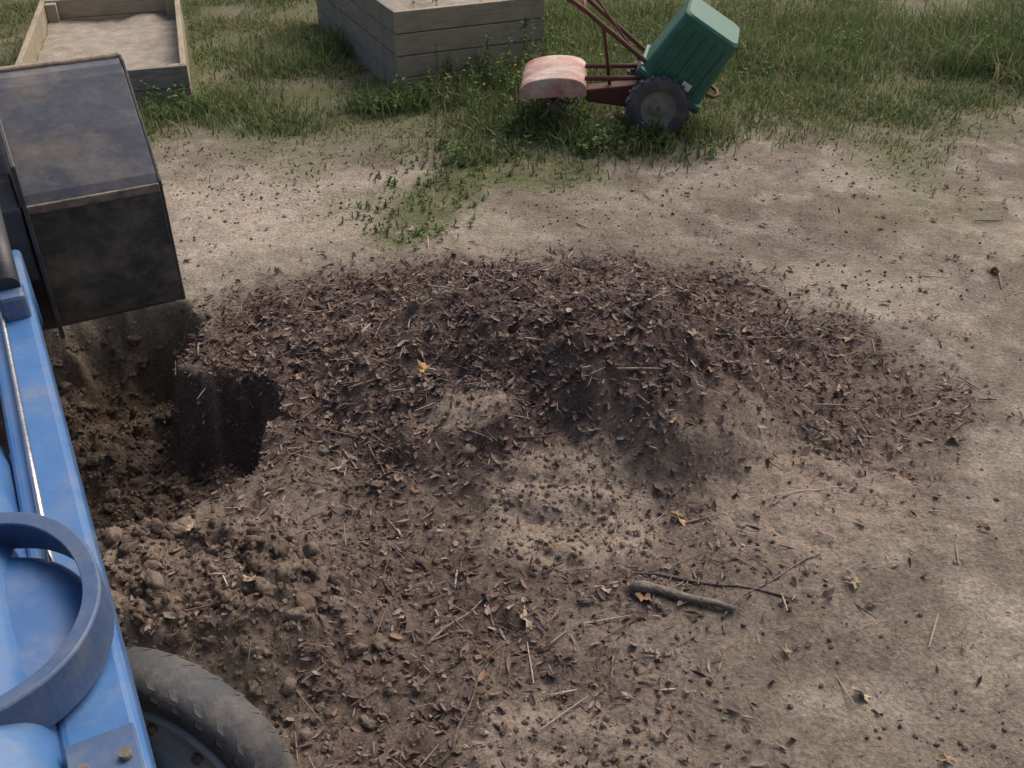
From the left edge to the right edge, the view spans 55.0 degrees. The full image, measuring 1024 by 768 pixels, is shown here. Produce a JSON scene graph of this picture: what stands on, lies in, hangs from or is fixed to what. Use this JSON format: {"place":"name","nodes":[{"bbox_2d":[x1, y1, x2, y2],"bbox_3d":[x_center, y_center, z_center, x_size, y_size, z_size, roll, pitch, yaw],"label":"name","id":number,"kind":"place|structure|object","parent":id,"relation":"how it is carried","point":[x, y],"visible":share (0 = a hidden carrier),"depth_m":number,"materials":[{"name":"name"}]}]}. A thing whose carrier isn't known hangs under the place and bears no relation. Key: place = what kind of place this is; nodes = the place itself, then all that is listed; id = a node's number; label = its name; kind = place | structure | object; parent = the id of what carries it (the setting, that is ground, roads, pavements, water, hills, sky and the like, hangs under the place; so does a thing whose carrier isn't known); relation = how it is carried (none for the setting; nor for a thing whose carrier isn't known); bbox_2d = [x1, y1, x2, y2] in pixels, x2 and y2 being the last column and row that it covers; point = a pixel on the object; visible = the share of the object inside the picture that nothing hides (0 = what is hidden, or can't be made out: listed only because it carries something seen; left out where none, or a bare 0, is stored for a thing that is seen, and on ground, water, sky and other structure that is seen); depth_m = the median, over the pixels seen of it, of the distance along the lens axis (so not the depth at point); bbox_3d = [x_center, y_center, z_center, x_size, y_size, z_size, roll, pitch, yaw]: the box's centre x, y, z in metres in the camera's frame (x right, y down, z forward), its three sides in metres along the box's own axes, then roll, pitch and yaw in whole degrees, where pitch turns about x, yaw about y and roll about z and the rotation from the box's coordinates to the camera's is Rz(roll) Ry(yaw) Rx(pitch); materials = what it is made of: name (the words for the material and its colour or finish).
{"place":"outdoors","nodes":[
{"label":"outdoors","id":0,"kind":"place"},
{"bbox_2d":[0,0,1023,767],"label":"ground","id":1,"kind":"structure","parent":0,"point":[840,726],"depth_m":3.53,"materials":[{"name":"brown soil"}]},
{"bbox_2d":[15,0,191,105],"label":"raised garden bed","id":2,"kind":"object","parent":1,"relation":"on","point":[146,39],"visible":0.69,"depth_m":7.81,"materials":[{"name":"wood"}]},
{"bbox_2d":[0,52,295,767],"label":"tractor","id":3,"kind":"object","parent":1,"relation":"on","point":[86,234],"visible":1,"depth_m":2.12,"materials":[{"name":"metal"}]},
{"bbox_2d":[0,267,734,767],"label":"dirt clod pile","id":4,"kind":"object","parent":1,"relation":"on","point":[154,529],"visible":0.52,"depth_m":3.01,"materials":[{"name":"brown soil"}]},
{"bbox_2d":[316,0,544,93],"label":"raised garden bed","id":5,"kind":"object","parent":1,"relation":"on","point":[391,38],"visible":0.83,"depth_m":6.93,"materials":[{"name":"wood"}]},
{"bbox_2d":[426,585,504,645],"bbox_3d":[-0.137,0.676,2.905,0.022,0.029,0.335,25,42,32],"label":"fallen branch","id":6,"kind":"object","parent":1,"relation":"on","point":[434,637],"visible":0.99,"depth_m":2.88,"materials":[{"name":"brown wood"}]},
{"bbox_2d":[451,661,489,754],"bbox_3d":[-0.114,0.860,2.633,0.022,0.019,0.315,9,35,13],"label":"fallen branch","id":7,"kind":"object","parent":1,"relation":"on","point":[461,722],"visible":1,"depth_m":2.60,"materials":[{"name":"brown wood"}]},
{"bbox_2d":[0,0,1023,248],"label":"lawn grass","id":8,"kind":"structure","parent":1,"relation":"on","point":[28,6],"depth_m":7.38,"materials":[{"name":"green plant"}]},
{"bbox_2d":[47,116,1023,767],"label":"dirt crumbs","id":9,"kind":"object","parent":1,"relation":"on","point":[789,706],"visible":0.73,"depth_m":3.67,"materials":[{"name":"brown soil"}]},
{"bbox_2d":[74,138,1023,767],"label":"leaf litter","id":10,"kind":"object","parent":1,"relation":"on","point":[396,478],"visible":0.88,"depth_m":3.57,"materials":[{"name":"brown plant"}]},
{"bbox_2d":[133,0,1023,250],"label":"broadleaf weeds","id":11,"kind":"object","parent":1,"relation":"on","point":[463,148],"visible":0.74,"depth_m":6.39,"materials":[{"name":"green plant"}]},
{"bbox_2d":[445,53,601,98],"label":"yellow wildflowers","id":12,"kind":"object","parent":11,"relation":"on","point":[515,69],"visible":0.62,"depth_m":6.57,"materials":[{"name":"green plant"}]},
{"bbox_2d":[135,0,1023,183],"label":"tall grass clump","id":13,"kind":"object","parent":1,"relation":"on","point":[977,58],"visible":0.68,"depth_m":7.03,"materials":[{"name":"green plant"}]},
{"bbox_2d":[150,187,1023,767],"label":"twig scatter","id":14,"kind":"object","parent":1,"relation":"on","point":[570,461],"visible":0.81,"depth_m":3.54,"materials":[{"name":"brown plant"}]},
{"bbox_2d":[610,514,620,550],"bbox_3d":[0.334,0.482,3.191,0.017,0.025,0.158,8,35,11],"label":"fallen branch","id":15,"kind":"object","parent":1,"relation":"on","point":[611,541],"visible":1,"depth_m":3.18,"materials":[{"name":"beige wood"}]},
{"bbox_2d":[519,0,739,137],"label":"rototiller","id":16,"kind":"object","parent":1,"relation":"on","point":[675,70],"visible":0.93,"depth_m":6.02,"materials":[{"name":"metal"}]},
{"bbox_2d":[630,580,735,611],"bbox_3d":[0.512,0.637,2.963,0.321,0.038,0.043,9,35,13],"label":"fallen branch","id":17,"kind":"object","parent":1,"relation":"on","point":[642,586],"visible":1,"depth_m":2.96,"materials":[{"name":"brown wood"}]},
{"bbox_2d":[635,572,798,600],"bbox_3d":[0.622,0.612,3.005,0.496,0.023,0.024,8,35,11],"label":"fallen branch","id":18,"kind":"object","parent":1,"relation":"on","point":[691,580],"visible":1,"depth_m":3.01,"materials":[{"name":"brown wood"}]},
{"bbox_2d":[721,553,820,619],"bbox_3d":[0.792,0.608,3.015,0.446,0.022,0.027,-23,40,-30],"label":"fallen branch","id":19,"kind":"object","parent":1,"relation":"on","point":[726,612],"visible":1,"depth_m":3.00,"materials":[{"name":"brown wood"}]},
{"bbox_2d":[782,486,846,497],"bbox_3d":[1.038,0.366,3.372,0.252,0.027,0.018,-10,35,-14],"label":"fallen branch","id":20,"kind":"object","parent":1,"relation":"on","point":[788,494],"visible":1,"depth_m":3.36,"materials":[{"name":"wood"}]}
]}

